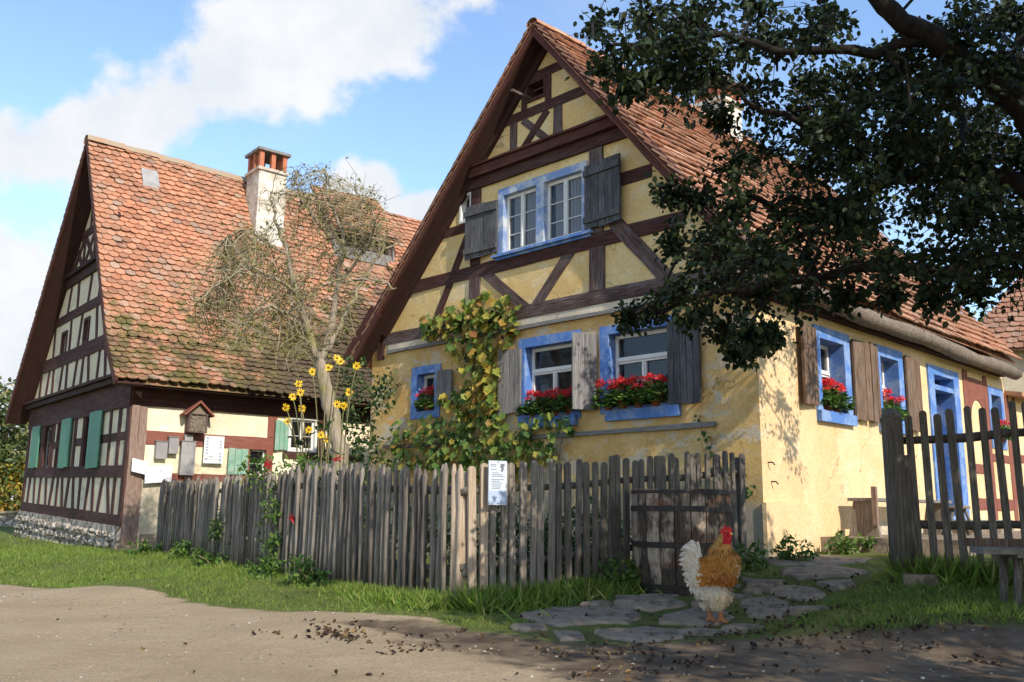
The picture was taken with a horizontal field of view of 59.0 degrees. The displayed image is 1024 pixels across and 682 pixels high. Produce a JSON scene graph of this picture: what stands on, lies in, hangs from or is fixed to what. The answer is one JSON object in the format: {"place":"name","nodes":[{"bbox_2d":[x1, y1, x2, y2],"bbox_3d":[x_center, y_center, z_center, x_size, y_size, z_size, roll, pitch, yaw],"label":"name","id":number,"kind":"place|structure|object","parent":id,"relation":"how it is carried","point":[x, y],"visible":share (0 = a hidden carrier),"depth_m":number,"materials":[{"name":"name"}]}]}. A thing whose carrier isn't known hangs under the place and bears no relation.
{"place":"outdoors","nodes":[
{"label":"outdoors","id":0,"kind":"place"},
{"bbox_2d":[0,505,1023,681],"bbox_3d":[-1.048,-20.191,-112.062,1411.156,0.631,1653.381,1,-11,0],"label":"ground","id":1,"kind":"structure","parent":0,"point":[30,655],"depth_m":5.79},
{"bbox_2d":[0,511,17,526],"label":"field wall","id":2,"kind":"structure","parent":1,"relation":"on","point":[7,518],"depth_m":29.73,"materials":[{"name":"stone"}]},
{"bbox_2d":[0,457,24,510],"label":"bush","id":3,"kind":"object","parent":1,"relation":"on","point":[5,497],"visible":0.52,"depth_m":32.57,"materials":[{"name":"green plant"}]},
{"bbox_2d":[0,380,26,510],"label":"tree","id":4,"kind":"object","parent":1,"relation":"on","point":[12,439],"visible":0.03,"depth_m":37.13,"materials":[{"name":"green plant"}]},
{"bbox_2d":[0,376,28,509],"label":"tree","id":5,"kind":"object","parent":1,"relation":"on","point":[9,455],"visible":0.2,"depth_m":34.26,"materials":[{"name":"green plant"}]},
{"bbox_2d":[124,538,162,555],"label":"weed plant","id":6,"kind":"object","parent":1,"relation":"on","point":[143,548],"visible":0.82,"depth_m":14.59,"materials":[{"name":"green plant"}]},
{"bbox_2d":[168,539,191,560],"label":"weed plant","id":7,"kind":"object","parent":1,"relation":"on","point":[182,551],"visible":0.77,"depth_m":13.34,"materials":[{"name":"green plant"}]},
{"bbox_2d":[188,546,230,566],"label":"weed plant","id":8,"kind":"object","parent":1,"relation":"on","point":[207,558],"visible":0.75,"depth_m":11.88,"materials":[{"name":"green plant"}]},
{"bbox_2d":[5,134,421,550],"bbox_3d":[-5.334,0.776,24.848,13.265,10.050,9.482,9,-14,-39],"label":"timbered farmhouse","id":9,"kind":"object","parent":1,"relation":"on","point":[114,377],"visible":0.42,"depth_m":20.07,"materials":[{"name":"tile"}]},
{"bbox_2d":[38,425,52,471],"bbox_3d":[-11.342,2.632,22.215,0.228,1.140,0.900,9,-14,-39],"label":"window","id":10,"kind":"structure","parent":9,"relation":"in","point":[50,428],"depth_m":22.43,"materials":[{"name":"white paint"}]},
{"bbox_2d":[53,423,60,470],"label":"window","id":11,"kind":"structure","parent":9,"relation":"in","point":[58,427],"depth_m":21.38,"materials":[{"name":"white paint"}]},
{"bbox_2d":[59,330,67,356],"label":"window","id":12,"kind":"structure","parent":9,"relation":"in","point":[63,346],"depth_m":22.20,"materials":[{"name":"white paint"}]},
{"bbox_2d":[79,416,89,465],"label":"window","id":13,"kind":"structure","parent":9,"relation":"in","point":[86,416],"depth_m":19.81,"materials":[{"name":"white paint"}]},
{"bbox_2d":[82,316,90,343],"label":"window","id":14,"kind":"structure","parent":9,"relation":"in","point":[86,327],"depth_m":20.77,"materials":[{"name":"white paint"}]},
{"bbox_2d":[131,458,146,474],"bbox_3d":[-7.176,2.411,17.383,0.280,0.310,0.105,9,-14,-39],"label":"white board","id":15,"kind":"object","parent":9,"relation":"attached to","point":[139,466],"visible":1,"depth_m":17.34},
{"bbox_2d":[144,465,172,482],"bbox_3d":[-6.891,2.591,17.595,0.510,0.370,0.105,9,-14,-39],"label":"white board","id":16,"kind":"object","parent":9,"relation":"attached to","point":[155,474],"visible":0.93,"depth_m":17.55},
{"bbox_2d":[154,440,168,458],"bbox_3d":[-6.876,2.133,17.723,0.244,0.348,0.114,9,-14,-39],"label":"wall box","id":17,"kind":"object","parent":9,"relation":"attached to","point":[160,449],"visible":1,"depth_m":17.68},
{"bbox_2d":[167,436,179,453],"bbox_3d":[-6.697,2.056,17.877,0.214,0.338,0.114,9,-14,-39],"label":"wall box","id":18,"kind":"object","parent":9,"relation":"attached to","point":[173,445],"visible":1,"depth_m":17.84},
{"bbox_2d":[178,434,196,480],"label":"wall panel","id":19,"kind":"structure","parent":9,"relation":"attached to","point":[187,455],"depth_m":17.98,"materials":[{"name":"metal"}]},
{"bbox_2d":[180,400,214,433],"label":"insect hotel","id":20,"kind":"structure","parent":9,"relation":"attached to","point":[198,416],"depth_m":18.14,"materials":[{"name":"wood"}]},
{"bbox_2d":[203,436,224,463],"bbox_3d":[-6.079,2.214,18.395,0.410,0.550,0.087,9,-14,-39],"label":"poster","id":21,"kind":"object","parent":9,"relation":"attached to","point":[213,452],"visible":1,"depth_m":18.36,"materials":[{"name":"paper"}]},
{"bbox_2d":[246,447,268,475],"bbox_3d":[-5.517,2.593,19.231,0.460,0.620,0.550,9,-14,-39],"label":"window","id":22,"kind":"structure","parent":9,"relation":"in","point":[264,450],"depth_m":19.19,"materials":[{"name":"white paint"}]},
{"bbox_2d":[287,417,316,452],"bbox_3d":[-4.746,2.089,19.980,0.700,0.740,0.550,9,-14,-39],"label":"window","id":23,"kind":"structure","parent":9,"relation":"in","point":[313,438],"depth_m":19.96,"materials":[{"name":"white paint"}]},
{"bbox_2d":[206,513,247,547],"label":"garden bush","id":24,"kind":"object","parent":1,"relation":"on","point":[215,529],"visible":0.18,"depth_m":12.16,"materials":[{"name":"green plant"}]},
{"bbox_2d":[0,551,504,618],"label":"clover","id":25,"kind":"object","parent":1,"relation":"on","point":[285,579],"visible":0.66,"depth_m":10.35,"materials":[{"name":"green plant"}]},
{"bbox_2d":[243,554,283,578],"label":"weed plant","id":26,"kind":"object","parent":1,"relation":"on","point":[269,566],"visible":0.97,"depth_m":10.15,"materials":[{"name":"green plant"}]},
{"bbox_2d":[168,157,406,497],"bbox_3d":[-3.250,0.153,12.914,3.484,6.315,3.264,1,-11,0],"label":"fruit tree","id":27,"kind":"object","parent":1,"relation":"on","point":[301,324],"visible":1,"depth_m":12.73,"materials":[{"name":"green plant"}]},
{"bbox_2d":[232,450,343,557],"bbox_3d":[-2.776,2.058,10.816,1.326,1.527,0.819,-6,-13,33],"label":"rose bush","id":28,"kind":"object","parent":1,"relation":"on","point":[273,517],"visible":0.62,"depth_m":10.84,"materials":[{"name":"green plant"}]},
{"bbox_2d":[282,380,312,473],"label":"yellow daisies","id":29,"kind":"object","parent":1,"relation":"on","point":[288,421],"visible":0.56,"depth_m":11.28,"materials":[{"name":"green plant"}]},
{"bbox_2d":[279,553,331,586],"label":"weed plant","id":30,"kind":"object","parent":1,"relation":"on","point":[307,565],"visible":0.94,"depth_m":9.26,"materials":[{"name":"green plant"}]},
{"bbox_2d":[155,462,467,597],"bbox_3d":[-3.210,2.359,11.471,0.359,1.489,9.444,8,-13,-35],"label":"picket fence","id":31,"kind":"object","parent":1,"relation":"on","point":[330,544],"visible":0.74,"depth_m":9.40,"materials":[{"name":"wood"}]},
{"bbox_2d":[308,354,344,517],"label":"yellow daisies","id":32,"kind":"object","parent":1,"relation":"on","point":[326,426],"visible":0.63,"depth_m":11.31,"materials":[{"name":"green plant"}]},
{"bbox_2d":[331,362,360,481],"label":"yellow daisies","id":33,"kind":"object","parent":1,"relation":"on","point":[349,392],"visible":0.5,"depth_m":11.44,"materials":[{"name":"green plant"}]},
{"bbox_2d":[318,356,400,545],"bbox_3d":[-2.297,1.716,13.498,1.196,3.073,1.149,1,-11,0],"label":"climbing bush","id":34,"kind":"object","parent":1,"relation":"on","point":[356,444],"visible":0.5,"depth_m":13.50,"materials":[{"name":"green plant"}]},
{"bbox_2d":[358,505,411,553],"bbox_3d":[-1.739,2.445,11.171,1.448,0.878,1.109,1,-11,0],"label":"garden bush","id":35,"kind":"object","parent":1,"relation":"on","point":[391,528],"visible":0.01,"depth_m":11.01,"materials":[{"name":"green plant"}]},
{"bbox_2d":[397,505,518,575],"bbox_3d":[-0.580,2.265,10.009,1.460,0.936,1.159,1,-11,0],"label":"garden bush","id":36,"kind":"object","parent":1,"relation":"on","point":[449,538],"visible":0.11,"depth_m":9.93,"materials":[{"name":"green plant"}]},
{"bbox_2d":[0,592,1019,681],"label":"pebbles","id":37,"kind":"object","parent":1,"relation":"on","point":[634,658],"visible":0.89,"depth_m":5.57,"materials":[{"name":"stone"}]},
{"bbox_2d":[0,532,1023,643],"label":"grass","id":38,"kind":"structure","parent":1,"relation":"on","point":[536,596],"depth_m":7.70,"materials":[{"name":"plant"}]},
{"bbox_2d":[509,623,546,631],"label":"flagstone","id":39,"kind":"object","parent":1,"relation":"on","point":[526,627],"visible":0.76,"depth_m":6.64,"materials":[{"name":"stone"}]},
{"bbox_2d":[56,572,1011,681],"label":"fallen leaves","id":40,"kind":"object","parent":1,"relation":"on","point":[346,634],"visible":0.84,"depth_m":5.85,"materials":[{"name":"brown plant"}]},
{"bbox_2d":[476,503,607,579],"bbox_3d":[0.300,2.151,9.393,1.587,0.996,0.845,-7,-13,34],"label":"garden bush","id":41,"kind":"object","parent":1,"relation":"on","point":[545,545],"visible":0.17,"depth_m":9.26,"materials":[{"name":"green plant"}]},
{"bbox_2d":[553,630,584,640],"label":"flagstone","id":42,"kind":"object","parent":1,"relation":"on","point":[567,635],"visible":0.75,"depth_m":6.27,"materials":[{"name":"stone"}]},
{"bbox_2d":[513,606,640,626],"bbox_3d":[0.513,2.216,7.165,1.062,0.171,0.886,1,-11,0],"label":"flagstone","id":43,"kind":"object","parent":1,"relation":"on","point":[571,616],"visible":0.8,"depth_m":7.08,"materials":[{"name":"stone"}]},
{"bbox_2d":[580,600,612,605],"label":"flagstone","id":44,"kind":"object","parent":1,"relation":"on","point":[599,603],"visible":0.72,"depth_m":7.55,"materials":[{"name":"stone"}]},
{"bbox_2d":[562,495,631,570],"bbox_3d":[0.925,2.219,10.165,1.232,0.984,0.959,7,-12,-30],"label":"garden bush","id":45,"kind":"object","parent":1,"relation":"on","point":[573,516],"visible":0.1,"depth_m":10.06,"materials":[{"name":"green plant"}]},
{"bbox_2d":[459,451,746,593],"bbox_3d":[1.050,1.766,8.767,3.602,1.529,0.174,8,-13,-35],"label":"picket fence","id":46,"kind":"object","parent":1,"relation":"on","point":[692,476],"visible":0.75,"depth_m":8.39,"materials":[{"name":"wood"}]},
{"bbox_2d":[488,460,506,504],"bbox_3d":[-0.126,1.236,7.888,0.190,0.380,0.017,8,-13,-34],"label":"notice sign","id":47,"kind":"object","parent":46,"relation":"attached to","point":[497,482],"visible":1,"depth_m":7.88,"materials":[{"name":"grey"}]},
{"bbox_2d":[593,556,642,592],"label":"weed plant","id":48,"kind":"object","parent":1,"relation":"on","point":[631,572],"visible":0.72,"depth_m":8.29,"materials":[{"name":"green plant"}]},
{"bbox_2d":[613,598,654,605],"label":"flagstone","id":49,"kind":"object","parent":1,"relation":"on","point":[630,600],"visible":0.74,"depth_m":7.61,"materials":[{"name":"stone"}]},
{"bbox_2d":[594,626,684,642],"bbox_3d":[0.911,2.099,6.342,0.684,0.120,0.758,1,-11,0],"label":"flagstone","id":50,"kind":"object","parent":1,"relation":"on","point":[636,634],"visible":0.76,"depth_m":6.27,"materials":[{"name":"stone"}]},
{"bbox_2d":[615,594,688,611],"bbox_3d":[1.141,2.253,7.626,0.710,0.172,0.496,-4,-11,21],"label":"flagstone","id":51,"kind":"object","parent":1,"relation":"on","point":[658,603],"visible":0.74,"depth_m":7.55,"materials":[{"name":"stone"}]},
{"bbox_2d":[640,593,678,596],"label":"flagstone","id":52,"kind":"object","parent":1,"relation":"on","point":[661,594],"visible":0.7,"depth_m":7.87,"materials":[{"name":"stone"}]},
{"bbox_2d":[631,489,732,595],"bbox_3d":[1.581,1.866,8.424,0.939,0.951,0.939,1,-11,0],"label":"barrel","id":53,"kind":"object","parent":1,"relation":"on","point":[668,525],"visible":0.71,"depth_m":8.06,"materials":[{"name":"wood"}]},
{"bbox_2d":[343,17,1023,558],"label":"yellow farmhouse","id":54,"kind":"object","parent":1,"relation":"on","point":[547,215],"visible":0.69,"depth_m":13.07,"materials":[{"name":"paint"}]},
{"bbox_2d":[365,378,382,474],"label":"creeper","id":55,"kind":"object","parent":54,"relation":"attached to","point":[374,423],"visible":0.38,"depth_m":15.59,"materials":[{"name":"green plant"}]},
{"bbox_2d":[413,385,434,410],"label":"geranium pot","id":56,"kind":"object","parent":54,"relation":"on","point":[428,404],"visible":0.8,"depth_m":14.77,"materials":[{"name":"green plant"}]},
{"bbox_2d":[410,363,440,419],"bbox_3d":[-1.342,0.850,14.930,0.730,0.870,0.242,-10,-15,44],"label":"window","id":57,"kind":"structure","parent":54,"relation":"in","point":[421,375],"depth_m":15.01,"materials":[{"name":"blue paint"}]},
{"bbox_2d":[459,192,470,223],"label":"window","id":58,"kind":"structure","parent":54,"relation":"in","point":[467,203],"depth_m":14.86,"materials":[{"name":"white paint"}]},
{"bbox_2d":[379,290,574,482],"bbox_3d":[-0.641,1.242,13.775,4.205,4.092,0.389,-10,-15,44],"label":"grape vine","id":59,"kind":"object","parent":54,"relation":"attached to","point":[472,330],"visible":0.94,"depth_m":13.81,"materials":[{"name":"green plant"}]},
{"bbox_2d":[516,389,543,417],"bbox_3d":[0.320,0.904,13.142,0.524,0.446,0.506,1,-11,0],"label":"geranium pot","id":60,"kind":"object","parent":54,"relation":"on","point":[520,410],"visible":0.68,"depth_m":13.04,"materials":[{"name":"plant"}]},
{"bbox_2d":[491,176,592,260],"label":"window","id":61,"kind":"structure","parent":54,"relation":"in","point":[527,231],"depth_m":13.90,"materials":[{"name":"blue paint"}]},
{"bbox_2d":[528,388,556,414],"bbox_3d":[0.505,0.884,12.971,0.492,0.428,0.503,5,-12,-24],"label":"geranium pot","id":62,"kind":"object","parent":54,"relation":"on","point":[536,403],"visible":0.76,"depth_m":12.91,"materials":[{"name":"plant"}]},
{"bbox_2d":[518,329,580,428],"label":"window","id":63,"kind":"structure","parent":54,"relation":"in","point":[559,370],"depth_m":13.29,"materials":[{"name":"blue paint"}]},
{"bbox_2d":[540,386,570,415],"bbox_3d":[0.662,0.848,12.809,0.521,0.442,0.521,-6,-12,30],"label":"geranium pot","id":64,"kind":"object","parent":54,"relation":"on","point":[553,396],"visible":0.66,"depth_m":12.75,"materials":[{"name":"plant"}]},
{"bbox_2d":[553,387,573,414],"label":"geranium pot","id":65,"kind":"object","parent":54,"relation":"on","point":[562,405],"visible":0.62,"depth_m":12.57,"materials":[{"name":"green plant"}]},
{"bbox_2d":[540,160,587,241],"bbox_3d":[0.939,-1.979,13.414,0.917,1.073,0.562,-10,-15,44],"label":"window","id":66,"kind":"structure","parent":54,"relation":"in","point":[569,203],"depth_m":13.35,"materials":[{"name":"blue paint"}]},
{"bbox_2d":[590,378,620,410],"bbox_3d":[1.291,0.708,12.128,0.530,0.451,0.519,-4,-11,22],"label":"geranium pot","id":67,"kind":"object","parent":54,"relation":"on","point":[599,391],"visible":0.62,"depth_m":12.06,"materials":[{"name":"green plant"}]},
{"bbox_2d":[602,375,638,408],"bbox_3d":[1.474,0.666,11.972,0.567,0.481,0.568,3,-11,-12],"label":"geranium pot","id":68,"kind":"object","parent":54,"relation":"on","point":[619,399],"visible":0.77,"depth_m":11.87,"materials":[{"name":"green plant"}]},
{"bbox_2d":[622,375,653,407],"bbox_3d":[1.660,0.654,11.785,0.498,0.439,0.516,0,-11,3],"label":"geranium pot","id":69,"kind":"object","parent":54,"relation":"on","point":[635,392],"visible":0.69,"depth_m":11.72,"materials":[{"name":"green plant"}]},
{"bbox_2d":[599,315,681,421],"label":"window","id":70,"kind":"structure","parent":54,"relation":"in","point":[649,353],"depth_m":12.22,"materials":[{"name":"blue paint"}]},
{"bbox_2d":[635,372,667,405],"bbox_3d":[1.856,0.617,11.614,0.533,0.453,0.521,5,-11,-21],"label":"geranium pot","id":71,"kind":"object","parent":54,"relation":"on","point":[655,396],"visible":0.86,"depth_m":11.51,"materials":[{"name":"green plant"}]},
{"bbox_2d":[693,414,756,499],"bbox_3d":[2.504,1.696,10.657,0.839,1.723,0.110,-10,-15,44],"label":"ivy sprig","id":72,"kind":"object","parent":54,"relation":"attached to","point":[749,493],"visible":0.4,"depth_m":10.85,"materials":[{"name":"green plant"}]},
{"bbox_2d":[820,379,840,408],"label":"geranium pot","id":73,"kind":"object","parent":54,"relation":"on","point":[832,401],"visible":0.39,"depth_m":11.71,"materials":[{"name":"green plant"}]},
{"bbox_2d":[812,324,857,426],"bbox_3d":[4.181,0.481,12.073,0.350,1.260,1.040,-10,-15,44],"label":"window","id":74,"kind":"structure","parent":54,"relation":"in","point":[834,344],"depth_m":12.24,"materials":[{"name":"blue paint"}]},
{"bbox_2d":[822,376,849,410],"bbox_3d":[4.174,0.699,11.973,0.539,0.469,0.551,-4,-12,25],"label":"geranium pot","id":75,"kind":"object","parent":54,"relation":"on","point":[839,396],"visible":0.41,"depth_m":11.88,"materials":[{"name":"green plant"}]},
{"bbox_2d":[829,382,854,411],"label":"geranium pot","id":76,"kind":"object","parent":54,"relation":"on","point":[851,405],"visible":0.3,"depth_m":12.04,"materials":[{"name":"green plant"}]},
{"bbox_2d":[873,343,905,434],"bbox_3d":[5.482,0.734,13.364,0.350,1.260,0.980,-10,-15,44],"label":"window","id":77,"kind":"structure","parent":54,"relation":"in","point":[891,375],"depth_m":13.56,"materials":[{"name":"blue paint"}]},
{"bbox_2d":[882,388,905,418],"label":"geranium pot","id":78,"kind":"object","parent":54,"relation":"on","point":[889,404],"visible":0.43,"depth_m":13.08,"materials":[{"name":"red plant"}]},
{"bbox_2d":[883,396,911,420],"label":"geranium pot","id":79,"kind":"object","parent":54,"relation":"on","point":[899,403],"visible":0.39,"depth_m":13.27,"materials":[{"name":"green plant"}]},
{"bbox_2d":[987,386,1007,449],"bbox_3d":[8.812,1.433,16.671,0.272,1.120,0.830,-10,-15,44],"label":"window","id":80,"kind":"structure","parent":54,"relation":"in","point":[995,396],"depth_m":16.77,"materials":[{"name":"blue paint"}]},
{"bbox_2d":[658,607,734,626],"bbox_3d":[1.435,2.226,7.156,0.798,0.167,0.464,11,-15,-44],"label":"flagstone","id":81,"kind":"object","parent":1,"relation":"on","point":[693,617],"visible":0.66,"depth_m":7.11,"materials":[{"name":"stone"}]},
{"bbox_2d":[678,525,741,622],"bbox_3d":[1.541,1.796,7.012,0.487,0.736,0.270,1,-11,0],"label":"rooster","id":82,"kind":"object","parent":81,"relation":"on","point":[712,577],"visible":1,"depth_m":6.95,"materials":[{"name":"orange"}]},
{"bbox_2d":[677,628,722,635],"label":"flagstone","id":83,"kind":"object","parent":1,"relation":"on","point":[702,631],"visible":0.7,"depth_m":6.51,"materials":[{"name":"stone"}]},
{"bbox_2d":[732,593,751,598],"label":"flagstone","id":84,"kind":"object","parent":1,"relation":"on","point":[737,596],"visible":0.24,"depth_m":7.74,"materials":[{"name":"stone"}]},
{"bbox_2d":[720,623,765,633],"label":"flagstone","id":85,"kind":"object","parent":1,"relation":"on","point":[744,627],"visible":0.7,"depth_m":6.69,"materials":[{"name":"stone"}]},
{"bbox_2d":[733,538,769,571],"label":"weed plant","id":86,"kind":"object","parent":1,"relation":"on","point":[748,565],"visible":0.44,"depth_m":8.99,"materials":[{"name":"green plant"}]},
{"bbox_2d":[742,587,769,594],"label":"flagstone","id":87,"kind":"object","parent":1,"relation":"on","point":[754,591],"visible":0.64,"depth_m":7.94,"materials":[{"name":"stone"}]},
{"bbox_2d":[740,576,785,587],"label":"flagstone","id":88,"kind":"object","parent":1,"relation":"on","point":[749,582],"visible":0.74,"depth_m":8.34,"materials":[{"name":"stone"}]},
{"bbox_2d":[740,595,790,619],"bbox_3d":[2.046,2.180,7.261,0.372,0.210,0.766,1,-11,0],"label":"flagstone","id":89,"kind":"object","parent":1,"relation":"on","point":[769,607],"visible":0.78,"depth_m":7.22,"materials":[{"name":"stone"}]},
{"bbox_2d":[770,585,807,594],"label":"flagstone","id":90,"kind":"object","parent":1,"relation":"on","point":[781,587],"visible":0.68,"depth_m":7.81,"materials":[{"name":"stone"}]},
{"bbox_2d":[780,570,804,575],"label":"flagstone","id":91,"kind":"object","parent":1,"relation":"on","point":[784,573],"visible":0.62,"depth_m":8.68,"materials":[{"name":"stone"}]},
{"bbox_2d":[564,0,1023,372],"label":"fruit tree","id":92,"kind":"object","parent":1,"relation":"on","point":[976,178],"visible":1,"depth_m":6.32,"materials":[{"name":"green plant"}]},
{"bbox_2d":[769,530,818,561],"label":"weed plant","id":93,"kind":"object","parent":1,"relation":"on","point":[786,554],"visible":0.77,"depth_m":9.69,"materials":[{"name":"green plant"}]},
{"bbox_2d":[762,586,826,601],"bbox_3d":[2.380,2.200,7.793,0.352,0.168,0.939,4,-11,-19],"label":"flagstone","id":94,"kind":"object","parent":1,"relation":"on","point":[802,593],"visible":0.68,"depth_m":7.57,"materials":[{"name":"stone"}]},
{"bbox_2d":[787,605,833,616],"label":"flagstone","id":95,"kind":"object","parent":1,"relation":"on","point":[796,609],"visible":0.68,"depth_m":6.88,"materials":[{"name":"stone"}]},
{"bbox_2d":[766,555,870,565],"bbox_3d":[3.296,2.421,9.801,1.447,0.160,0.825,8,-13,-35],"label":"flagstone","id":96,"kind":"object","parent":1,"relation":"on","point":[825,559],"visible":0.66,"depth_m":9.59,"materials":[{"name":"stone"}]},
{"bbox_2d":[780,564,866,580],"bbox_3d":[3.027,2.297,8.831,0.842,0.174,1.404,-6,-12,32],"label":"flagstone","id":97,"kind":"object","parent":1,"relation":"on","point":[828,571],"visible":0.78,"depth_m":8.63,"materials":[{"name":"stone"}]},
{"bbox_2d":[816,579,855,591],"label":"flagstone","id":98,"kind":"object","parent":1,"relation":"on","point":[838,584],"visible":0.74,"depth_m":7.69,"materials":[{"name":"stone"}]},
{"bbox_2d":[821,527,876,554],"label":"weed plant","id":99,"kind":"object","parent":1,"relation":"on","point":[841,548],"visible":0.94,"depth_m":10.68,"materials":[{"name":"green plant"}]},
{"bbox_2d":[902,573,938,585],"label":"stone block","id":100,"kind":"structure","parent":1,"relation":"on","point":[930,579],"depth_m":7.43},
{"bbox_2d":[879,400,1023,578],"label":"picket fence","id":101,"kind":"object","parent":1,"relation":"on","point":[906,524],"visible":0.89,"depth_m":7.77,"materials":[{"name":"wood"}]},
{"bbox_2d":[971,297,993,321],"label":"tree","id":102,"kind":"object","parent":1,"relation":"on","point":[980,319],"depth_m":40.82,"materials":[{"name":"green plant"}]},
{"bbox_2d":[964,538,1023,608],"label":"bench","id":103,"kind":"object","parent":1,"relation":"on","point":[1004,549],"visible":0.75,"depth_m":6.57,"materials":[{"name":"grey wood"}]},
{"bbox_2d":[980,279,1023,391],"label":"distant farmhouse","id":104,"kind":"object","parent":1,"relation":"on","point":[1001,327],"visible":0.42,"depth_m":23.66,"materials":[{"name":"tile"}]},
{"bbox_2d":[0,0,1023,504],"label":"sky","id":105,"kind":"structure","parent":0,"point":[397,89],"materials":[{"name":"blue"}]},
{"bbox_2d":[820,531,1020,557],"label":"paved terrace","id":106,"kind":"structure","parent":0,"point":[879,546],"depth_m":10.73,"materials":[{"name":"stone"}]},
{"bbox_2d":[847,486,952,536],"bbox_3d":[5.331,2.328,12.316,0.400,0.620,2.660,-10,-15,44],"label":"work bench","id":107,"kind":"object","parent":106,"relation":"on","point":[865,517],"visible":0.71,"depth_m":11.41,"materials":[{"name":"brown wood"}]},
{"bbox_2d":[941,505,973,534],"bbox_3d":[6.184,2.491,12.541,0.373,0.411,0.373,-1,-11,10],"label":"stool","id":108,"kind":"object","parent":106,"relation":"on","point":[951,509],"visible":0.39,"depth_m":12.46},
{"bbox_2d":[952,520,1014,533],"bbox_3d":[7.273,2.920,14.190,0.540,0.220,1.950,-10,-15,44],"label":"door step","id":109,"kind":"object","parent":106,"relation":"on","point":[986,531],"depth_m":13.74,"materials":[{"name":"stone"}]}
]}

